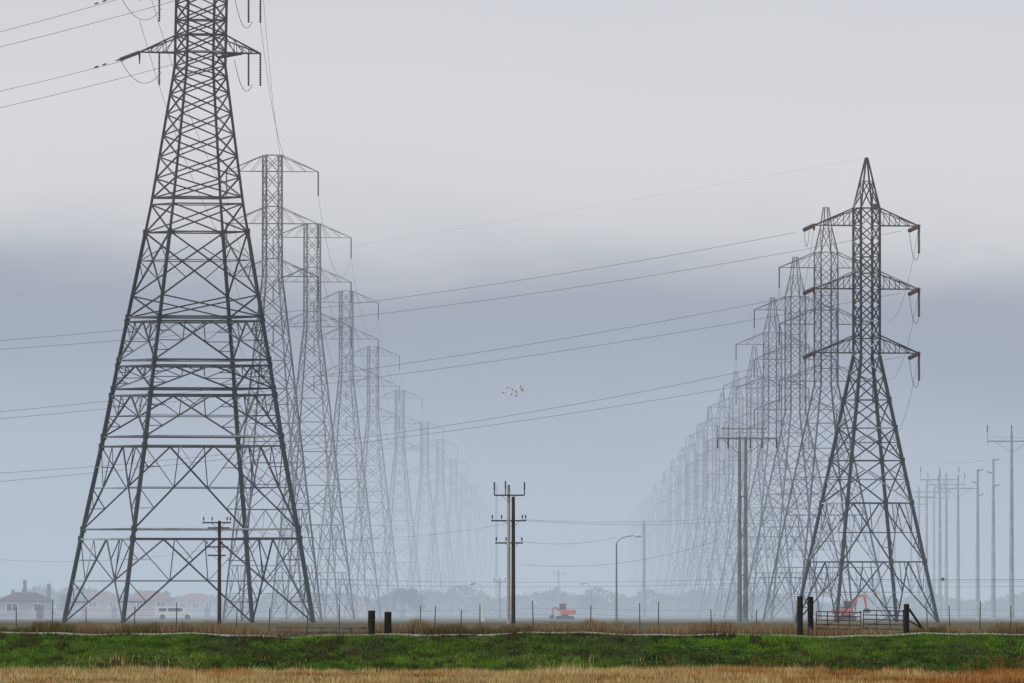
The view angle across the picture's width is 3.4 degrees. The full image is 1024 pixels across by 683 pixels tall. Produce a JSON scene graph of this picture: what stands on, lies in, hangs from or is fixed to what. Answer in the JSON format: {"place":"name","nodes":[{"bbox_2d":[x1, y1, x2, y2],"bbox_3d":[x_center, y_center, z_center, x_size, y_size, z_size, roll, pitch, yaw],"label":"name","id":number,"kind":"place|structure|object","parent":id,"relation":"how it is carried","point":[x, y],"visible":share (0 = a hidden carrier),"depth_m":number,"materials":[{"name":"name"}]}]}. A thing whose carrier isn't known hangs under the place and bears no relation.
{"place":"outdoors","nodes":[
{"label":"outdoors","id":0,"kind":"place"},
{"bbox_2d":[0,602,51,618],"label":"walls","id":1,"kind":"structure","parent":0,"point":[25,611],"depth_m":2495.19,"materials":[{"name":"paint"}]},
{"bbox_2d":[6,603,41,611],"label":"windows","id":2,"kind":"structure","parent":1,"relation":"attached to","point":[9,606],"depth_m":2495.09,"materials":[{"name":"white glass"}]},
{"bbox_2d":[0,592,54,601],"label":"roof","id":3,"kind":"structure","parent":1,"relation":"on","point":[25,597],"depth_m":2496.59,"materials":[{"name":"tile"}]},
{"bbox_2d":[21,579,27,591],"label":"chimney","id":4,"kind":"object","parent":3,"relation":"on","point":[24,588],"visible":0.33,"depth_m":2899.55,"materials":[{"name":"grey brick"}]},
{"bbox_2d":[36,605,42,618],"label":"door","id":5,"kind":"structure","parent":1,"relation":"attached to","point":[39,614],"depth_m":2495.10,"materials":[{"name":"grey wood"}]},
{"bbox_2d":[84,600,122,616],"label":"walls","id":6,"kind":"structure","parent":0,"point":[102,609],"depth_m":3295.09,"materials":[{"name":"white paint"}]},
{"bbox_2d":[80,592,122,599],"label":"roof","id":7,"kind":"structure","parent":6,"relation":"on","point":[106,596],"depth_m":3296.40,"materials":[{"name":"ceramic"}]},
{"bbox_2d":[88,601,115,607],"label":"windows","id":8,"kind":"structure","parent":6,"relation":"attached to","point":[92,604],"depth_m":3295.00,"materials":[{"name":"white glass"}]},
{"bbox_2d":[112,607,116,616],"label":"door","id":9,"kind":"structure","parent":6,"relation":"attached to","point":[114,611],"depth_m":3295.00,"materials":[{"name":"grey wood"}]},
{"bbox_2d":[129,600,172,617],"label":"walls","id":10,"kind":"structure","parent":0,"point":[149,606],"depth_m":2995.13,"materials":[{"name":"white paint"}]},
{"bbox_2d":[136,601,165,608],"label":"windows","id":11,"kind":"structure","parent":10,"relation":"attached to","point":[158,604],"depth_m":2995.03,"materials":[{"name":"white glass"}]},
{"bbox_2d":[128,591,174,599],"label":"roof","id":12,"kind":"structure","parent":10,"relation":"on","point":[145,595],"depth_m":2996.18,"materials":[{"name":"ceramic"}]},
{"bbox_2d":[176,601,215,616],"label":"walls","id":13,"kind":"structure","parent":0,"point":[200,612],"depth_m":3495.07,"materials":[{"name":"paint"}]},
{"bbox_2d":[173,593,216,600],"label":"roof","id":14,"kind":"structure","parent":13,"relation":"on","point":[195,597],"depth_m":3495.95,"materials":[{"name":"ceramic"}]},
{"bbox_2d":[179,602,211,608],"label":"windows","id":15,"kind":"structure","parent":13,"relation":"attached to","point":[195,605],"depth_m":3495.00,"materials":[{"name":"white glass"}]},
{"bbox_2d":[205,607,209,615],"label":"door","id":16,"kind":"structure","parent":13,"relation":"attached to","point":[207,613],"depth_m":3494.97,"materials":[{"name":"grey wood"}]},
{"bbox_2d":[317,601,365,616],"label":"walls","id":17,"kind":"structure","parent":0,"point":[342,607],"depth_m":3895.01,"materials":[{"name":"beige paint"}]},
{"bbox_2d":[315,593,364,600],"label":"roof","id":18,"kind":"structure","parent":17,"relation":"on","point":[342,598],"depth_m":3895.58,"materials":[{"name":"tile"}]},
{"bbox_2d":[321,601,362,606],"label":"windows","id":19,"kind":"structure","parent":17,"relation":"attached to","point":[360,603],"depth_m":3894.93,"materials":[{"name":"white glass"}]},
{"bbox_2d":[438,459,469,609],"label":"transmission tower","id":20,"kind":"structure","parent":0,"point":[456,514],"depth_m":5448.44,"materials":[{"name":"metal"}]},
{"bbox_2d":[448,473,477,614],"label":"transmission tower","id":21,"kind":"structure","parent":0,"point":[465,504],"depth_m":6011.27,"materials":[{"name":"metal"}]},
{"bbox_2d":[462,485,485,606],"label":"transmission tower","id":22,"kind":"structure","parent":0,"point":[474,512],"depth_m":6566.49,"materials":[{"name":"metal"}]},
{"bbox_2d":[469,495,492,604],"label":"transmission tower","id":23,"kind":"structure","parent":0,"point":[481,524],"depth_m":7152.95,"materials":[{"name":"metal"}]},
{"bbox_2d":[476,504,498,612],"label":"transmission tower","id":24,"kind":"structure","parent":0,"point":[490,550],"depth_m":7760.41,"materials":[{"name":"metal"}]},
{"bbox_2d":[484,513,504,610],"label":"transmission tower","id":25,"kind":"structure","parent":0,"point":[493,525],"depth_m":8423.12,"materials":[{"name":"metal"}]},
{"bbox_2d":[0,629,1023,672],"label":"levee grass","id":26,"kind":"structure","parent":0,"point":[734,635],"depth_m":698.93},
{"bbox_2d":[0,613,1023,682],"bbox_3d":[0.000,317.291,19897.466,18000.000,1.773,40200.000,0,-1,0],"label":"ground","id":27,"kind":"structure","parent":0,"point":[969,622],"depth_m":699.75,"materials":[{"name":"plant"}]},
{"bbox_2d":[46,584,54,613],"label":"conifer tree","id":28,"kind":"object","parent":27,"relation":"on","point":[48,592],"visible":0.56,"depth_m":2949.50,"materials":[{"name":"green plant"}]},
{"bbox_2d":[54,593,82,616],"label":"broadleaf tree","id":29,"kind":"object","parent":27,"relation":"on","point":[63,597],"visible":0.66,"depth_m":3399.59,"materials":[{"name":"green plant"}]},
{"bbox_2d":[155,607,194,619],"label":"parked van","id":30,"kind":"object","parent":27,"relation":"on","point":[170,612],"visible":0.91,"depth_m":2248.76,"materials":[{"name":"white paint"}]},
{"bbox_2d":[62,0,314,622],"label":"transmission tower","id":31,"kind":"structure","parent":27,"relation":"on","point":[232,360],"depth_m":1599.58,"materials":[{"name":"metal"}]},
{"bbox_2d":[202,517,230,623],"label":"utility pole","id":32,"kind":"object","parent":27,"relation":"on","point":[219,546],"visible":1,"depth_m":1499.70,"materials":[{"name":"brown wood"}]},
{"bbox_2d":[199,633,248,656],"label":"bramble bush","id":33,"kind":"object","parent":27,"relation":"on","point":[232,653],"visible":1,"depth_m":699.10,"materials":[{"name":"green plant"}]},
{"bbox_2d":[222,154,322,621],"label":"transmission tower","id":34,"kind":"structure","parent":27,"relation":"on","point":[278,229],"depth_m":1829.14,"materials":[{"name":"metal"}]},
{"bbox_2d":[270,223,354,619],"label":"transmission tower","id":35,"kind":"structure","parent":27,"relation":"on","point":[318,316],"depth_m":2151.84,"materials":[{"name":"metal"}]},
{"bbox_2d":[276,627,365,636],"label":"pipe gate","id":36,"kind":"structure","parent":27,"relation":"on","point":[321,632],"depth_m":702.38,"materials":[{"name":"metal"}]},
{"bbox_2d":[312,290,381,618],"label":"transmission tower","id":37,"kind":"structure","parent":27,"relation":"on","point":[341,302],"depth_m":2602.37,"materials":[{"name":"metal"}]},
{"bbox_2d":[340,631,388,658],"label":"bramble bush","id":38,"kind":"object","parent":27,"relation":"on","point":[377,641],"visible":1,"depth_m":699.03,"materials":[{"name":"green plant"}]},
{"bbox_2d":[368,610,374,633],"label":"wooden post","id":39,"kind":"object","parent":27,"relation":"on","point":[371,621],"visible":1,"depth_m":703.29,"materials":[{"name":"brown wood"}]},
{"bbox_2d":[343,346,401,617],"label":"transmission tower","id":40,"kind":"structure","parent":27,"relation":"on","point":[369,406],"depth_m":3146.17,"materials":[{"name":"metal"}]},
{"bbox_2d":[377,595,398,612],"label":"broadleaf tree","id":41,"kind":"object","parent":27,"relation":"on","point":[384,604],"visible":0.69,"depth_m":3498.97,"materials":[{"name":"green plant"}]},
{"bbox_2d":[384,612,391,633],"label":"wooden post","id":42,"kind":"object","parent":27,"relation":"on","point":[387,622],"visible":1,"depth_m":703.58,"materials":[{"name":"brown wood"}]},
{"bbox_2d":[375,390,423,616],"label":"transmission tower","id":43,"kind":"structure","parent":27,"relation":"on","point":[402,440],"depth_m":3765.74,"materials":[{"name":"metal"}]},
{"bbox_2d":[389,586,421,616],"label":"broadleaf tree","id":44,"kind":"object","parent":27,"relation":"on","point":[404,594],"visible":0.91,"depth_m":3298.28,"materials":[{"name":"green plant"}]},
{"bbox_2d":[408,594,425,616],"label":"broadleaf tree","id":45,"kind":"object","parent":27,"relation":"on","point":[417,603],"visible":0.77,"depth_m":3398.81,"materials":[{"name":"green plant"}]},
{"bbox_2d":[405,421,443,613],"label":"transmission tower","id":46,"kind":"structure","parent":27,"relation":"on","point":[427,482],"depth_m":4384.93,"materials":[{"name":"metal"}]},
{"bbox_2d":[422,439,457,612],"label":"transmission tower","id":47,"kind":"structure","parent":27,"relation":"on","point":[443,496],"depth_m":4831.97,"materials":[{"name":"metal"}]},
{"bbox_2d":[468,582,483,620],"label":"street lamp","id":48,"kind":"object","parent":27,"relation":"on","point":[474,583],"visible":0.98,"depth_m":1899.70,"materials":[{"name":"metal"}]},
{"bbox_2d":[462,630,528,658],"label":"bramble bush","id":49,"kind":"object","parent":27,"relation":"on","point":[502,637],"visible":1,"depth_m":699.03,"materials":[{"name":"green plant"}]},
{"bbox_2d":[495,485,497,615],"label":"utility pole","id":50,"kind":"object","parent":27,"relation":"on","point":[496,545],"visible":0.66,"depth_m":4199.51,"materials":[{"name":"paint"}]},
{"bbox_2d":[493,578,505,619],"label":"utility pole","id":51,"kind":"object","parent":27,"relation":"on","point":[499,615],"visible":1,"depth_m":2299.63,"materials":[{"name":"grey wood"}]},
{"bbox_2d":[14,631,992,639],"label":"verge grass","id":52,"kind":"structure","parent":27,"relation":"on","point":[477,636],"depth_m":700.94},
{"bbox_2d":[491,497,525,623],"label":"utility pole","id":53,"kind":"object","parent":27,"relation":"on","point":[513,542],"visible":1,"depth_m":1479.73,"materials":[{"name":"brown wood"}]},
{"bbox_2d":[494,485,523,623],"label":"utility pole","id":54,"kind":"object","parent":27,"relation":"on","point":[508,495],"visible":1,"depth_m":1477.78,"materials":[{"name":"grey wood"}]},
{"bbox_2d":[494,481,524,494],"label":"pole top insulators","id":55,"kind":"object","parent":54,"relation":"attached to","point":[505,488],"visible":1,"depth_m":1477.63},
{"bbox_2d":[0,616,1023,635],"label":"dry weeds","id":56,"kind":"object","parent":27,"relation":"on","point":[414,627],"visible":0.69,"depth_m":705.01,"materials":[{"name":"brown plant"}]},
{"bbox_2d":[0,601,1023,633],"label":"wire fence","id":57,"kind":"object","parent":27,"relation":"on","point":[435,610],"visible":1,"depth_m":706.90,"materials":[{"name":"metal"}]},
{"bbox_2d":[1,585,1023,615],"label":"distant trees","id":58,"kind":"object","parent":27,"relation":"on","point":[966,607],"visible":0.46,"depth_m":4024.97,"materials":[{"name":"grey plant"}]},
{"bbox_2d":[552,570,565,615],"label":"utility pole","id":59,"kind":"object","parent":27,"relation":"on","point":[558,573],"visible":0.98,"depth_m":3299.50,"materials":[{"name":"grey wood"}]},
{"bbox_2d":[552,586,568,615],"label":"broadleaf tree","id":60,"kind":"object","parent":27,"relation":"on","point":[563,599],"visible":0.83,"depth_m":3899.13,"materials":[{"name":"green plant"}]},
{"bbox_2d":[549,603,575,618],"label":"excavator","id":61,"kind":"object","parent":27,"relation":"on","point":[563,611],"visible":0.98,"depth_m":2148.98,"materials":[{"name":"orange paint"}]},
{"bbox_2d":[579,582,591,618],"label":"street lamp","id":62,"kind":"object","parent":27,"relation":"on","point":[582,583],"visible":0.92,"depth_m":2499.67,"materials":[{"name":"metal"}]},
{"bbox_2d":[576,595,603,613],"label":"broadleaf tree","id":63,"kind":"object","parent":27,"relation":"on","point":[584,604],"visible":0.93,"depth_m":3699.03,"materials":[{"name":"green plant"}]},
{"bbox_2d":[548,629,632,657],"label":"bramble bush","id":64,"kind":"object","parent":27,"relation":"on","point":[604,651],"visible":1,"depth_m":699.10,"materials":[{"name":"green plant"}]},
{"bbox_2d":[597,630,652,657],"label":"bramble bush","id":65,"kind":"object","parent":27,"relation":"on","point":[626,638],"visible":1,"depth_m":699.28,"materials":[{"name":"green plant"}]},
{"bbox_2d":[615,534,641,621],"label":"street lamp","id":66,"kind":"object","parent":27,"relation":"on","point":[616,599],"visible":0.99,"depth_m":1799.76,"materials":[{"name":"metal"}]},
{"bbox_2d":[642,521,645,618],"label":"utility pole","id":67,"kind":"object","parent":27,"relation":"on","point":[643,571],"visible":1,"depth_m":2699.57,"materials":[{"name":"paint"}]},
{"bbox_2d":[659,447,708,613],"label":"transmission tower","id":68,"kind":"structure","parent":27,"relation":"on","point":[678,515],"depth_m":4565.23,"materials":[{"name":"metal"}]},
{"bbox_2d":[668,434,714,596],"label":"transmission tower","id":69,"kind":"structure","parent":27,"relation":"on","point":[689,510],"depth_m":4230.78,"materials":[{"name":"metal"}]},
{"bbox_2d":[671,423,730,615],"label":"transmission tower","id":70,"kind":"structure","parent":27,"relation":"on","point":[696,477],"depth_m":3982.84,"materials":[{"name":"metal"}]},
{"bbox_2d":[677,406,736,616],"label":"transmission tower","id":71,"kind":"structure","parent":27,"relation":"on","point":[707,497],"depth_m":3667.22,"materials":[{"name":"metal"}]},
{"bbox_2d":[688,393,755,616],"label":"transmission tower","id":72,"kind":"structure","parent":27,"relation":"on","point":[718,478],"depth_m":3437.81,"materials":[{"name":"metal"}]},
{"bbox_2d":[698,371,773,617],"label":"transmission tower","id":73,"kind":"structure","parent":27,"relation":"on","point":[732,454],"depth_m":3129.87,"materials":[{"name":"metal"}]},
{"bbox_2d":[717,425,776,622],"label":"steel power pole","id":74,"kind":"object","parent":27,"relation":"on","point":[739,581],"visible":1,"depth_m":1639.80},
{"bbox_2d":[712,346,794,617],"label":"transmission tower","id":75,"kind":"structure","parent":27,"relation":"on","point":[751,421],"depth_m":2837.72,"materials":[{"name":"metal"}]},
{"bbox_2d":[723,297,821,618],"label":"transmission tower","id":76,"kind":"structure","parent":27,"relation":"on","point":[765,335],"depth_m":2396.36,"materials":[{"name":"metal"}]},
{"bbox_2d":[742,257,850,619],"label":"transmission tower","id":77,"kind":"structure","parent":27,"relation":"on","point":[790,396],"depth_m":2123.22,"materials":[{"name":"metal"}]},
{"bbox_2d":[797,596,802,634],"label":"wooden post","id":78,"kind":"object","parent":27,"relation":"on","point":[799,615],"visible":1,"depth_m":704.11,"materials":[{"name":"brown wood"}]},
{"bbox_2d":[807,597,812,635],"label":"wooden post","id":79,"kind":"object","parent":27,"relation":"on","point":[810,610],"visible":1,"depth_m":705.80,"materials":[{"name":"brown wood"}]},
{"bbox_2d":[762,207,888,620],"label":"transmission tower","id":80,"kind":"structure","parent":27,"relation":"on","point":[832,365],"depth_m":1863.09,"materials":[{"name":"metal"}]},
{"bbox_2d":[0,0,917,551],"bbox_3d":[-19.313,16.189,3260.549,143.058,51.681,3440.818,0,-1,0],"label":"power lines","id":81,"kind":"object","parent":80,"relation":"attached to","point":[478,352],"visible":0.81,"depth_m":1653.15,"materials":[{"name":"metal"}]},
{"bbox_2d":[816,611,860,629],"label":"pipe gate","id":82,"kind":"structure","parent":27,"relation":"on","point":[838,620],"depth_m":704.89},
{"bbox_2d":[831,595,870,619],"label":"excavator","id":83,"kind":"object","parent":27,"relation":"on","point":[850,608],"visible":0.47,"depth_m":1849.02,"materials":[{"name":"orange paint"}]},
{"bbox_2d":[794,157,939,622],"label":"transmission tower","id":84,"kind":"structure","parent":27,"relation":"on","point":[875,399],"depth_m":1659.44,"materials":[{"name":"metal"}]},
{"bbox_2d":[865,513,890,616],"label":"steel power pole","id":85,"kind":"object","parent":27,"relation":"on","point":[878,590],"visible":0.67,"depth_m":3899.49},
{"bbox_2d":[863,610,903,629],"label":"pipe gate","id":86,"kind":"structure","parent":27,"relation":"on","point":[876,619],"depth_m":705.39,"materials":[{"name":"metal"}]},
{"bbox_2d":[881,506,908,616],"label":"steel power pole","id":87,"kind":"object","parent":27,"relation":"on","point":[895,547],"visible":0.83,"depth_m":3599.59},
{"bbox_2d":[904,604,908,632],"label":"wooden post","id":88,"kind":"object","parent":27,"relation":"on","point":[906,618],"visible":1,"depth_m":704.31,"materials":[{"name":"brown wood"}]},
{"bbox_2d":[897,504,925,616],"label":"steel power pole","id":89,"kind":"object","parent":27,"relation":"on","point":[911,601],"visible":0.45,"depth_m":3299.54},
{"bbox_2d":[909,609,922,627],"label":"gate brace","id":90,"kind":"object","parent":27,"relation":"on","point":[915,618],"visible":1,"depth_m":704.87,"materials":[{"name":"brown wood"}]},
{"bbox_2d":[902,486,935,617],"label":"steel power pole","id":91,"kind":"object","parent":27,"relation":"on","point":[918,596],"visible":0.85,"depth_m":2999.59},
{"bbox_2d":[909,481,944,617],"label":"steel power pole","id":92,"kind":"object","parent":27,"relation":"on","point":[926,554],"visible":0.8,"depth_m":2849.66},
{"bbox_2d":[918,488,949,617],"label":"steel power pole","id":93,"kind":"object","parent":27,"relation":"on","point":[933,580],"visible":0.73,"depth_m":3199.64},
{"bbox_2d":[920,467,958,618],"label":"steel power pole","id":94,"kind":"object","parent":27,"relation":"on","point":[939,570],"visible":0.98,"depth_m":2599.66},
{"bbox_2d":[927,473,964,618],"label":"steel power pole","id":95,"kind":"object","parent":27,"relation":"on","point":[946,568],"visible":0.99,"depth_m":2699.64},
{"bbox_2d":[938,475,975,618],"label":"steel power pole","id":96,"kind":"object","parent":27,"relation":"on","point":[958,574],"visible":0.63,"depth_m":2499.64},
{"bbox_2d":[936,631,993,657],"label":"bramble bush","id":97,"kind":"object","parent":27,"relation":"on","point":[964,649],"visible":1,"depth_m":699.04,"materials":[{"name":"green plant"}]},
{"bbox_2d":[972,469,982,618],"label":"steel power pole","id":98,"kind":"object","parent":27,"relation":"on","point":[977,605],"visible":1,"depth_m":2349.66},
{"bbox_2d":[987,458,998,619],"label":"steel power pole","id":99,"kind":"object","parent":27,"relation":"on","point":[993,597],"visible":1,"depth_m":2249.67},
{"bbox_2d":[987,425,1023,620],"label":"steel power pole","id":100,"kind":"object","parent":27,"relation":"on","point":[1011,567],"visible":1,"depth_m":2049.72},
{"bbox_2d":[14,436,1023,586],"bbox_3d":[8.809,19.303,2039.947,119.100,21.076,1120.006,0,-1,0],"label":"distribution wires","id":101,"kind":"object","parent":100,"relation":"attached to","point":[943,578],"visible":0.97,"depth_m":1649.82,"materials":[{"name":"metal"}]},
{"bbox_2d":[0,651,1023,682],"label":"dry grass","id":102,"kind":"structure","parent":0,"point":[719,673],"depth_m":641.40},
{"bbox_2d":[0,0,1023,612],"label":"sky","id":103,"kind":"structure","parent":0,"point":[490,122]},
{"bbox_2d":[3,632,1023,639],"bbox_3d":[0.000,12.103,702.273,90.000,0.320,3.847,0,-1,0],"label":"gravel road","id":104,"kind":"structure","parent":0,"point":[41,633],"depth_m":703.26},
{"bbox_2d":[502,385,524,396],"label":"flock of birds","id":105,"kind":"object","parent":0,"point":[514,390],"visible":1,"depth_m":1400.08},
{"bbox_2d":[621,514,641,608],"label":"transmission tower","id":106,"kind":"structure","parent":0,"point":[633,539],"depth_m":7649.28,"materials":[{"name":"metal"}]},
{"bbox_2d":[626,504,651,607],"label":"transmission tower","id":107,"kind":"structure","parent":0,"point":[635,532],"depth_m":6999.72,"materials":[{"name":"metal"}]},
{"bbox_2d":[632,495,660,611],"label":"transmission tower","id":108,"kind":"structure","parent":0,"point":[649,528],"depth_m":6416.69,"materials":[{"name":"metal"}]},
{"bbox_2d":[640,484,670,611],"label":"transmission tower","id":109,"kind":"structure","parent":0,"point":[654,518],"depth_m":5892.79,"materials":[{"name":"metal"}]},
{"bbox_2d":[648,473,680,607],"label":"transmission tower","id":110,"kind":"structure","parent":0,"point":[662,506],"depth_m":5422.27,"materials":[{"name":"metal"}]},
{"bbox_2d":[653,461,691,611],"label":"transmission tower","id":111,"kind":"structure","parent":0,"point":[675,496],"depth_m":4978.26,"materials":[{"name":"metal"}]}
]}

